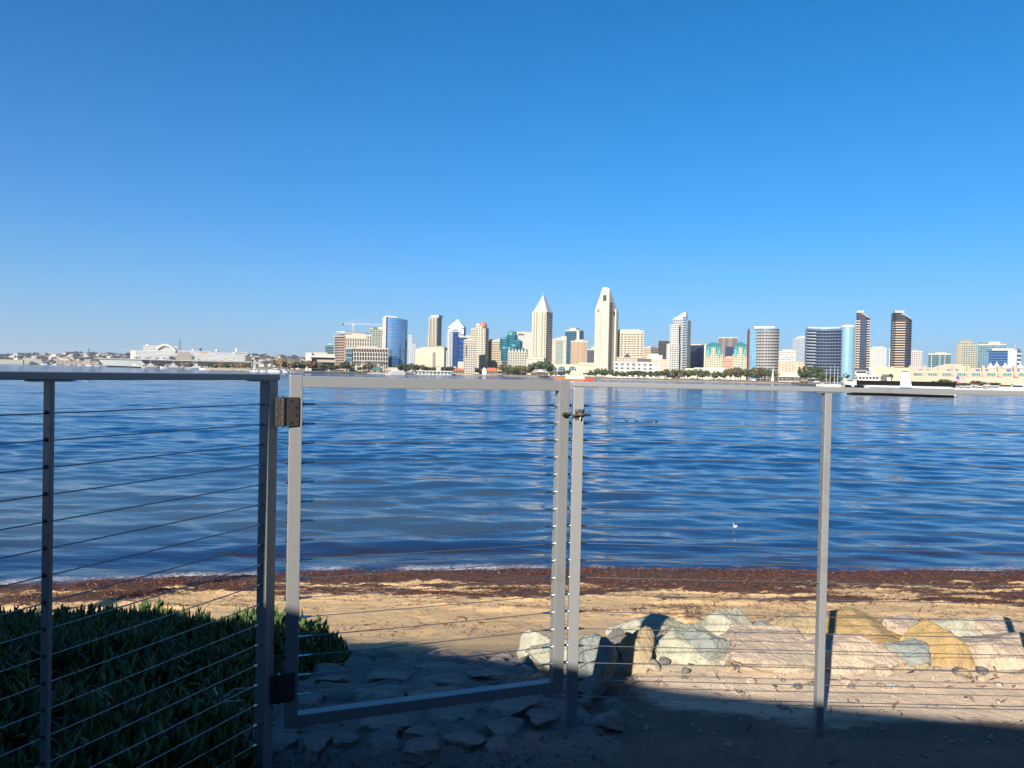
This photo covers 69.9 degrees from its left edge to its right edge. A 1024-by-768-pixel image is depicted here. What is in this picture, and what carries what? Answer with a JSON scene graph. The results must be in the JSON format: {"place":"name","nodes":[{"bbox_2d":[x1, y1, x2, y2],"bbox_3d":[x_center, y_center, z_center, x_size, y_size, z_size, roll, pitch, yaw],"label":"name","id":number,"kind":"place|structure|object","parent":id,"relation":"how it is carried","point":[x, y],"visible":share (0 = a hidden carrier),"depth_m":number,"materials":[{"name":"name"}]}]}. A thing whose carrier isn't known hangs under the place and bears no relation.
{"place":"outdoors","nodes":[
{"label":"outdoors","id":0,"kind":"place"},
{"bbox_2d":[2,354,407,371],"bbox_3d":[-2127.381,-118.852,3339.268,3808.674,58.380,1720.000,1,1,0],"label":"hills","id":1,"kind":"structure","parent":0,"point":[257,365],"depth_m":2884.80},
{"bbox_2d":[0,364,1023,584],"bbox_3d":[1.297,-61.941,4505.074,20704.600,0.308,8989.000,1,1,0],"label":"water","id":2,"kind":"structure","parent":0,"point":[20,397],"depth_m":28.68,"materials":[{"name":"liquid"}]},
{"bbox_2d":[94,341,249,368],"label":"aircraft carrier","id":3,"kind":"object","parent":2,"relation":"on","point":[183,357],"visible":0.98,"depth_m":1376.55,"materials":[{"name":"metal"}]},
{"bbox_2d":[130,344,248,368],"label":"cruise ship","id":4,"kind":"object","parent":2,"relation":"on","point":[162,351],"visible":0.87,"depth_m":1721.97},
{"bbox_2d":[555,367,593,380],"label":"work boat","id":5,"kind":"object","parent":2,"relation":"on","point":[575,375],"visible":0.9,"depth_m":517.14,"materials":[{"name":"metal"}]},
{"bbox_2d":[843,364,956,397],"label":"motor ship","id":6,"kind":"object","parent":2,"relation":"on","point":[865,380],"visible":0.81,"depth_m":203.49,"materials":[{"name":"white paint"}]},
{"bbox_2d":[1000,384,1023,390],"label":"motor boat","id":7,"kind":"object","parent":2,"relation":"on","point":[1016,387],"visible":0.77,"depth_m":398.56,"materials":[{"name":"plastic"}]},
{"bbox_2d":[0,567,1023,767],"bbox_3d":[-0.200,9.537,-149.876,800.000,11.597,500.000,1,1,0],"label":"ground","id":8,"kind":"structure","parent":0,"point":[918,728],"depth_m":7.48,"materials":[{"name":"sand"}]},
{"bbox_2d":[0,371,279,767],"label":"cable fence","id":9,"kind":"object","parent":8,"relation":"on","point":[265,584],"visible":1,"depth_m":2.43,"materials":[{"name":"grey metal"}]},
{"bbox_2d":[0,596,352,767],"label":"ice plant","id":10,"kind":"object","parent":8,"relation":"on","point":[13,653],"visible":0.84,"depth_m":3.62,"materials":[{"name":"green plant"}]},
{"bbox_2d":[191,686,249,714],"bbox_3d":[-1.324,1.456,3.370,0.218,0.089,0.334,1,1,0],"label":"dry branch","id":11,"kind":"object","parent":10,"relation":"on","point":[216,693],"visible":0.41,"depth_m":3.47,"materials":[{"name":"wood"}]},
{"bbox_2d":[209,649,629,767],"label":"stone path","id":12,"kind":"structure","parent":8,"relation":"on","point":[515,732],"depth_m":3.22,"materials":[{"name":"stone"}]},
{"bbox_2d":[603,698,628,711],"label":"boulder","id":13,"kind":"object","parent":12,"relation":"on","point":[608,704],"visible":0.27,"depth_m":3.57,"materials":[{"name":"grey stone"}]},
{"bbox_2d":[0,564,1023,623],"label":"kelp wrack","id":14,"kind":"object","parent":8,"relation":"on","point":[546,574],"visible":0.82,"depth_m":13.10,"materials":[{"name":"plant"}]},
{"bbox_2d":[2,578,1023,650],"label":"seaweed scraps","id":15,"kind":"object","parent":8,"relation":"on","point":[230,599],"visible":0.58,"depth_m":11.38,"materials":[{"name":"plant"}]},
{"bbox_2d":[4,638,1023,767],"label":"leaf litter","id":16,"kind":"object","parent":8,"relation":"on","point":[754,737],"visible":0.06,"depth_m":3.53,"materials":[{"name":"plant"}]},
{"bbox_2d":[514,654,538,670],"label":"boulder","id":17,"kind":"object","parent":8,"relation":"on","point":[527,660],"visible":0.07,"depth_m":5.00,"materials":[{"name":"grey stone"}]},
{"bbox_2d":[516,628,549,658],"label":"boulder","id":18,"kind":"object","parent":8,"relation":"on","point":[529,640],"visible":0.26,"depth_m":5.55,"materials":[{"name":"stone"}]},
{"bbox_2d":[525,638,566,672],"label":"boulder","id":19,"kind":"object","parent":8,"relation":"on","point":[540,656],"visible":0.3,"depth_m":4.45,"materials":[{"name":"grey stone"}]},
{"bbox_2d":[578,633,617,700],"bbox_3d":[0.429,1.513,3.886,0.252,0.362,0.213,0,1,-42],"label":"boulder","id":20,"kind":"object","parent":8,"relation":"on","point":[596,671],"visible":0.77,"depth_m":3.83,"materials":[{"name":"grey stone"}]},
{"bbox_2d":[607,627,625,656],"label":"boulder","id":21,"kind":"object","parent":8,"relation":"on","point":[615,637],"visible":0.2,"depth_m":4.37,"materials":[{"name":"grey stone"}]},
{"bbox_2d":[618,626,654,673],"bbox_3d":[0.730,1.522,4.085,0.239,0.311,0.201,1,1,-28],"label":"boulder","id":22,"kind":"object","parent":8,"relation":"on","point":[642,639],"visible":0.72,"depth_m":4.05,"materials":[{"name":"beige stone"}]},
{"bbox_2d":[605,614,683,635],"bbox_3d":[0.845,1.572,4.700,0.402,0.177,0.337,1,1,-34],"label":"boulder","id":23,"kind":"object","parent":8,"relation":"on","point":[657,622],"visible":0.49,"depth_m":4.62,"materials":[{"name":"stone"}]},
{"bbox_2d":[647,659,660,671],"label":"rubble stone","id":24,"kind":"object","parent":8,"relation":"on","point":[655,668],"visible":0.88,"depth_m":3.97,"materials":[{"name":"stone"}]},
{"bbox_2d":[652,623,716,664],"bbox_3d":[0.983,1.538,4.173,0.505,0.314,0.313,-3,1,-4],"label":"boulder","id":25,"kind":"object","parent":8,"relation":"on","point":[683,655],"visible":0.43,"depth_m":4.08,"materials":[{"name":"beige stone"}]},
{"bbox_2d":[683,627,730,662],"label":"boulder","id":26,"kind":"object","parent":8,"relation":"on","point":[701,640],"visible":0.58,"depth_m":4.05,"materials":[{"name":"grey stone"}]},
{"bbox_2d":[698,608,752,636],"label":"boulder","id":27,"kind":"object","parent":8,"relation":"on","point":[717,622],"visible":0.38,"depth_m":4.54,"materials":[{"name":"beige stone"}]},
{"bbox_2d":[719,624,814,675],"bbox_3d":[1.444,1.534,4.122,0.706,0.260,0.438,0,1,-4],"label":"boulder","id":28,"kind":"object","parent":8,"relation":"on","point":[769,642],"visible":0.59,"depth_m":4.04,"materials":[{"name":"stone"}]},
{"bbox_2d":[769,613,815,634],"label":"boulder","id":29,"kind":"object","parent":8,"relation":"on","point":[805,624],"visible":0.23,"depth_m":4.57,"materials":[{"name":"beige stone"}]},
{"bbox_2d":[562,381,1023,736],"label":"cable fence","id":30,"kind":"object","parent":8,"relation":"on","point":[574,594],"visible":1,"depth_m":3.24,"materials":[{"name":"grey metal"}]},
{"bbox_2d":[270,375,590,728],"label":"gate","id":31,"kind":"structure","parent":30,"relation":"attached to","point":[284,686],"depth_m":3.00,"materials":[{"name":"grey metal"}]},
{"bbox_2d":[592,631,1023,767],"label":"gravel","id":32,"kind":"structure","parent":8,"relation":"on","point":[784,707],"depth_m":3.43,"materials":[{"name":"gravel"}]},
{"bbox_2d":[803,633,906,674],"bbox_3d":[1.900,1.534,4.144,0.560,0.241,0.424,1,1,-21],"label":"boulder","id":33,"kind":"object","parent":8,"relation":"on","point":[860,659],"visible":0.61,"depth_m":4.02,"materials":[{"name":"stone"}]},
{"bbox_2d":[826,607,901,644],"bbox_3d":[2.164,1.547,4.522,0.594,0.265,0.368,8,1,3],"label":"boulder","id":34,"kind":"object","parent":8,"relation":"on","point":[865,625],"visible":0.47,"depth_m":4.46,"materials":[{"name":"stone"}]},
{"bbox_2d":[880,666,894,676],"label":"rubble stone","id":35,"kind":"object","parent":8,"relation":"on","point":[886,673],"visible":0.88,"depth_m":3.90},
{"bbox_2d":[881,613,919,634],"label":"boulder","id":36,"kind":"object","parent":8,"relation":"on","point":[900,626],"visible":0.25,"depth_m":4.52,"materials":[{"name":"stone"}]},
{"bbox_2d":[883,638,931,666],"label":"boulder","id":37,"kind":"object","parent":8,"relation":"on","point":[908,646],"visible":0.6,"depth_m":4.06,"materials":[{"name":"grey stone"}]},
{"bbox_2d":[913,663,928,669],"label":"rubble stone","id":38,"kind":"object","parent":8,"relation":"on","point":[922,667],"visible":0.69,"depth_m":4.00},
{"bbox_2d":[900,618,976,668],"bbox_3d":[2.445,1.537,4.142,0.482,0.326,0.299,16,2,3],"label":"boulder","id":39,"kind":"object","parent":8,"relation":"on","point":[954,645],"visible":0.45,"depth_m":4.09,"materials":[{"name":"stone"}]},
{"bbox_2d":[918,617,983,637],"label":"boulder","id":40,"kind":"object","parent":8,"relation":"on","point":[958,627],"visible":0.19,"depth_m":4.52,"materials":[{"name":"beige stone"}]},
{"bbox_2d":[976,666,988,675],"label":"rubble stone","id":41,"kind":"object","parent":8,"relation":"on","point":[979,668],"visible":0.84,"depth_m":3.95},
{"bbox_2d":[959,632,1023,673],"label":"boulder","id":42,"kind":"object","parent":8,"relation":"on","point":[1002,647],"visible":0.51,"depth_m":4.02,"materials":[{"name":"stone"}]},
{"bbox_2d":[973,614,1023,633],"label":"boulder","id":43,"kind":"object","parent":8,"relation":"on","point":[1007,624],"visible":0.45,"depth_m":4.55,"materials":[{"name":"stone"}]},
{"bbox_2d":[0,0,1023,378],"label":"sky","id":44,"kind":"structure","parent":0,"point":[736,166],"materials":[{"name":"blue"}]},
{"bbox_2d":[48,364,1009,388],"bbox_3d":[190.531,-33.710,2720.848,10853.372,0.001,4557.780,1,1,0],"label":"ground","id":45,"kind":"structure","parent":0,"point":[649,378],"depth_m":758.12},
{"bbox_2d":[0,358,32,363],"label":"warehouse","id":46,"kind":"structure","parent":45,"relation":"on","point":[23,361],"depth_m":2462.52,"materials":[{"name":"beige paint"}]},
{"bbox_2d":[56,359,95,364],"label":"warehouse","id":47,"kind":"structure","parent":45,"relation":"on","point":[84,362],"depth_m":2430.68,"materials":[{"name":"beige concrete"}]},
{"bbox_2d":[305,352,335,370],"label":"building","id":48,"kind":"structure","parent":45,"relation":"on","point":[323,358],"depth_m":877.75,"materials":[{"name":"beige paint"}]},
{"bbox_2d":[325,343,333,353],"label":"office block","id":49,"kind":"structure","parent":45,"relation":"on","point":[329,347],"depth_m":1249.32,"materials":[{"name":"glass"}]},
{"bbox_2d":[333,331,373,370],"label":"unfinished tower","id":50,"kind":"structure","parent":45,"relation":"on","point":[339,347],"depth_m":1127.73,"materials":[{"name":"beige concrete"}]},
{"bbox_2d":[344,333,371,370],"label":"courthouse","id":51,"kind":"structure","parent":45,"relation":"on","point":[356,339],"depth_m":1078.68,"materials":[{"name":"beige paint"}]},
{"bbox_2d":[346,346,387,371],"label":"office block","id":52,"kind":"structure","parent":45,"relation":"on","point":[360,354],"depth_m":999.83,"materials":[{"name":"beige paint"}]},
{"bbox_2d":[353,349,387,351],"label":"upper windows","id":53,"kind":"structure","parent":52,"relation":"in","point":[358,350],"depth_m":1000.16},
{"bbox_2d":[350,363,383,371],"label":"podium","id":54,"kind":"object","parent":45,"relation":"on","point":[353,369],"visible":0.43,"depth_m":937.58,"materials":[{"name":"beige paint"}]},
{"bbox_2d":[370,327,382,347],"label":"apartment tower","id":55,"kind":"structure","parent":45,"relation":"on","point":[377,337],"depth_m":1298.52,"materials":[{"name":"beige paint"}]},
{"bbox_2d":[382,316,407,372],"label":"glass tower","id":56,"kind":"structure","parent":45,"relation":"on","point":[394,335],"depth_m":1055.61,"materials":[{"name":"blue glass"}]},
{"bbox_2d":[408,335,411,371],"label":"apartment tower","id":57,"kind":"structure","parent":45,"relation":"on","point":[410,349],"depth_m":1499.14,"materials":[{"name":"beige paint"}]},
{"bbox_2d":[415,346,446,369],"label":"hotel","id":58,"kind":"structure","parent":45,"relation":"on","point":[432,356],"depth_m":1054.97,"materials":[{"name":"beige paint"}]},
{"bbox_2d":[410,367,451,374],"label":"arcade","id":59,"kind":"object","parent":45,"relation":"on","point":[438,371],"visible":0.88,"depth_m":984.85,"materials":[{"name":"white paint"}]},
{"bbox_2d":[428,315,441,345],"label":"apartment tower","id":60,"kind":"structure","parent":45,"relation":"on","point":[435,330],"depth_m":1353.41,"materials":[{"name":"beige paint"}]},
{"bbox_2d":[446,319,465,372],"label":"skyscraper","id":61,"kind":"structure","parent":45,"relation":"on","point":[458,326],"depth_m":1255.29,"materials":[{"name":"white concrete"}]},
{"bbox_2d":[452,332,470,367],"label":"office tower","id":62,"kind":"structure","parent":45,"relation":"on","point":[458,351],"depth_m":1146.35,"materials":[{"name":"blue glass"}]},
{"bbox_2d":[463,338,474,374],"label":"apartment tower","id":63,"kind":"structure","parent":45,"relation":"on","point":[469,358],"depth_m":999.46,"materials":[{"name":"beige paint"}]},
{"bbox_2d":[471,321,488,373],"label":"apartment tower","id":64,"kind":"structure","parent":45,"relation":"on","point":[480,334],"depth_m":1051.78,"materials":[{"name":"beige paint"}]},
{"bbox_2d":[482,367,497,374],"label":"restaurant","id":65,"kind":"structure","parent":45,"relation":"on","point":[490,371],"depth_m":960.67,"materials":[{"name":"paint"}]},
{"bbox_2d":[488,339,507,374],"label":"office block","id":66,"kind":"structure","parent":45,"relation":"on","point":[494,356],"depth_m":1064.17,"materials":[{"name":"beige paint"}]},
{"bbox_2d":[500,331,527,374],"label":"turreted tower","id":67,"kind":"structure","parent":45,"relation":"on","point":[514,352],"depth_m":1023.05,"materials":[{"name":"teal glass"}]},
{"bbox_2d":[517,332,531,374],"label":"office tower","id":68,"kind":"structure","parent":45,"relation":"on","point":[525,338],"depth_m":1299.00,"materials":[{"name":"beige paint"}]},
{"bbox_2d":[531,369,547,375],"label":"restaurant","id":69,"kind":"structure","parent":45,"relation":"on","point":[539,372],"depth_m":900.72,"materials":[{"name":"grey"}]},
{"bbox_2d":[527,296,552,368],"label":"hotel tower","id":70,"kind":"structure","parent":45,"relation":"on","point":[541,342],"depth_m":1155.26,"materials":[{"name":"concrete"}]},
{"bbox_2d":[552,336,566,363],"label":"office block","id":71,"kind":"structure","parent":45,"relation":"on","point":[558,350],"depth_m":1167.03,"materials":[{"name":"beige paint"}]},
{"bbox_2d":[548,363,594,376],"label":"exhibition hall","id":72,"kind":"structure","parent":45,"relation":"on","point":[584,367],"depth_m":1009.12,"materials":[{"name":"beige paint"}]},
{"bbox_2d":[565,328,583,363],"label":"office tower","id":73,"kind":"structure","parent":45,"relation":"on","point":[572,334],"depth_m":1409.79,"materials":[{"name":"glass"}]},
{"bbox_2d":[570,339,587,363],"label":"office block","id":74,"kind":"structure","parent":45,"relation":"on","point":[578,350],"depth_m":1149.48,"materials":[{"name":"beige paint"}]},
{"bbox_2d":[587,346,593,362],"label":"office block","id":75,"kind":"structure","parent":45,"relation":"on","point":[590,355],"depth_m":1299.58,"materials":[{"name":"glass"}]},
{"bbox_2d":[594,287,617,376],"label":"hotel tower","id":76,"kind":"structure","parent":45,"relation":"on","point":[606,335],"depth_m":1156.60,"materials":[{"name":"beige paint"}]},
{"bbox_2d":[616,353,641,361],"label":"museum","id":77,"kind":"structure","parent":45,"relation":"on","point":[626,358],"depth_m":1020.22,"materials":[{"name":"beige paint"}]},
{"bbox_2d":[617,329,643,358],"bbox_3d":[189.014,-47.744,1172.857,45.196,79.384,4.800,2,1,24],"label":"office block","id":78,"kind":"structure","parent":45,"relation":"on","point":[631,342],"depth_m":1170.12,"materials":[{"name":"beige paint"}]},
{"bbox_2d":[613,359,658,377],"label":"retail block","id":79,"kind":"structure","parent":45,"relation":"on","point":[646,365],"depth_m":900.20,"materials":[{"name":"white paint"}]},
{"bbox_2d":[644,346,657,358],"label":"office block","id":80,"kind":"structure","parent":45,"relation":"on","point":[648,350],"depth_m":1456.85,"materials":[{"name":"beige paint"}]},
{"bbox_2d":[647,354,666,377],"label":"retail block","id":81,"kind":"structure","parent":45,"relation":"on","point":[655,358],"depth_m":979.10,"materials":[{"name":"beige paint"}]},
{"bbox_2d":[658,341,669,358],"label":"office tower","id":82,"kind":"structure","parent":45,"relation":"on","point":[662,348],"depth_m":1300.19,"materials":[{"name":"grey paint"}]},
{"bbox_2d":[666,324,678,377],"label":"apartment tower","id":83,"kind":"structure","parent":45,"relation":"on","point":[672,355],"depth_m":1046.41,"materials":[{"name":"white paint"}]},
{"bbox_2d":[673,312,690,377],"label":"apartment tower","id":84,"kind":"structure","parent":45,"relation":"on","point":[683,321],"depth_m":1052.59,"materials":[{"name":"white paint"}]},
{"bbox_2d":[690,344,703,367],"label":"office tower","id":85,"kind":"structure","parent":45,"relation":"on","point":[697,356],"depth_m":1154.47,"materials":[{"name":"blue glass"}]},
{"bbox_2d":[704,342,722,367],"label":"apartment tower","id":86,"kind":"structure","parent":45,"relation":"on","point":[713,356],"depth_m":999.04,"materials":[{"name":"beige concrete"}]},
{"bbox_2d":[703,371,726,379],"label":"park tree","id":87,"kind":"object","parent":45,"relation":"on","point":[716,374],"visible":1,"depth_m":647.49,"materials":[{"name":"green plant"}]},
{"bbox_2d":[685,368,745,379],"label":"terrace","id":88,"kind":"structure","parent":45,"relation":"on","point":[711,370],"depth_m":931.47,"materials":[{"name":"beige paint"}]},
{"bbox_2d":[718,337,737,360],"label":"office tower","id":89,"kind":"structure","parent":45,"relation":"on","point":[727,344],"depth_m":1447.84,"materials":[{"name":"beige paint"}]},
{"bbox_2d":[723,356,732,368],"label":"office block","id":90,"kind":"structure","parent":45,"relation":"on","point":[728,362],"depth_m":1080.07,"materials":[{"name":"concrete"}]},
{"bbox_2d":[732,342,746,368],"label":"apartment tower","id":91,"kind":"structure","parent":45,"relation":"on","point":[740,355],"depth_m":999.17,"materials":[{"name":"beige concrete"}]},
{"bbox_2d":[750,367,765,380],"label":"park tree","id":92,"kind":"object","parent":45,"relation":"on","point":[759,371],"visible":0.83,"depth_m":653.50,"materials":[{"name":"green plant"}]},
{"bbox_2d":[746,326,778,380],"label":"hotel tower","id":93,"kind":"structure","parent":45,"relation":"on","point":[762,346],"depth_m":755.86,"materials":[{"name":"white paint"}]},
{"bbox_2d":[779,349,795,361],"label":"office block","id":94,"kind":"structure","parent":45,"relation":"on","point":[787,355],"depth_m":1150.12,"materials":[{"name":"beige paint"}]},
{"bbox_2d":[778,372,801,381],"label":"pavilion","id":95,"kind":"structure","parent":45,"relation":"on","point":[788,377],"depth_m":621.84,"materials":[{"name":"white"}]},
{"bbox_2d":[778,361,803,378],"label":"hotel","id":96,"kind":"structure","parent":45,"relation":"on","point":[788,367],"depth_m":1000.61,"materials":[{"name":"concrete"}]},
{"bbox_2d":[793,336,804,362],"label":"office tower","id":97,"kind":"structure","parent":45,"relation":"on","point":[799,345],"depth_m":1249.67,"materials":[{"name":"concrete"}]},
{"bbox_2d":[797,365,816,381],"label":"park tree","id":98,"kind":"object","parent":45,"relation":"on","point":[806,371],"visible":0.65,"depth_m":565.14,"materials":[{"name":"green plant"}]},
{"bbox_2d":[804,324,854,381],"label":"hotel tower","id":99,"kind":"structure","parent":45,"relation":"on","point":[826,348],"depth_m":742.20,"materials":[{"name":"glass"}]},
{"bbox_2d":[854,311,869,379],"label":"hotel tower","id":100,"kind":"structure","parent":45,"relation":"on","point":[862,342],"depth_m":959.68,"materials":[{"name":"beige paint"}]},
{"bbox_2d":[869,346,886,374],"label":"apartment tower","id":101,"kind":"structure","parent":45,"relation":"on","point":[878,355],"depth_m":1300.18,"materials":[{"name":"beige paint"}]},
{"bbox_2d":[872,367,908,380],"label":"annex","id":102,"kind":"object","parent":45,"relation":"on","point":[896,373],"visible":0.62,"depth_m":639.36,"materials":[{"name":"beige paint"}]},
{"bbox_2d":[890,311,911,367],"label":"hotel tower","id":103,"kind":"structure","parent":45,"relation":"on","point":[900,341],"depth_m":960.65,"materials":[{"name":"beige paint"}]},
{"bbox_2d":[911,350,921,366],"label":"apartment tower","id":104,"kind":"structure","parent":45,"relation":"on","point":[916,358],"depth_m":1149.92,"materials":[{"name":"beige paint"}]},
{"bbox_2d":[928,352,950,366],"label":"office block","id":105,"kind":"structure","parent":45,"relation":"on","point":[935,359],"depth_m":1151.15,"materials":[{"name":"beige paint"}]},
{"bbox_2d":[908,361,1023,385],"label":"convention hall","id":106,"kind":"structure","parent":45,"relation":"on","point":[1006,375],"depth_m":689.39,"materials":[{"name":"beige concrete"}]},
{"bbox_2d":[956,340,977,367],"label":"apartment tower","id":107,"kind":"structure","parent":45,"relation":"on","point":[966,352],"depth_m":1099.96,"materials":[{"name":"beige concrete"}]},
{"bbox_2d":[978,342,1005,367],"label":"apartment tower","id":108,"kind":"structure","parent":45,"relation":"on","point":[983,347],"depth_m":1205.26,"materials":[{"name":"glass"}]},
{"bbox_2d":[986,349,1016,366],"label":"office block","id":109,"kind":"structure","parent":45,"relation":"on","point":[1000,357],"depth_m":1000.01,"materials":[{"name":"glass"}]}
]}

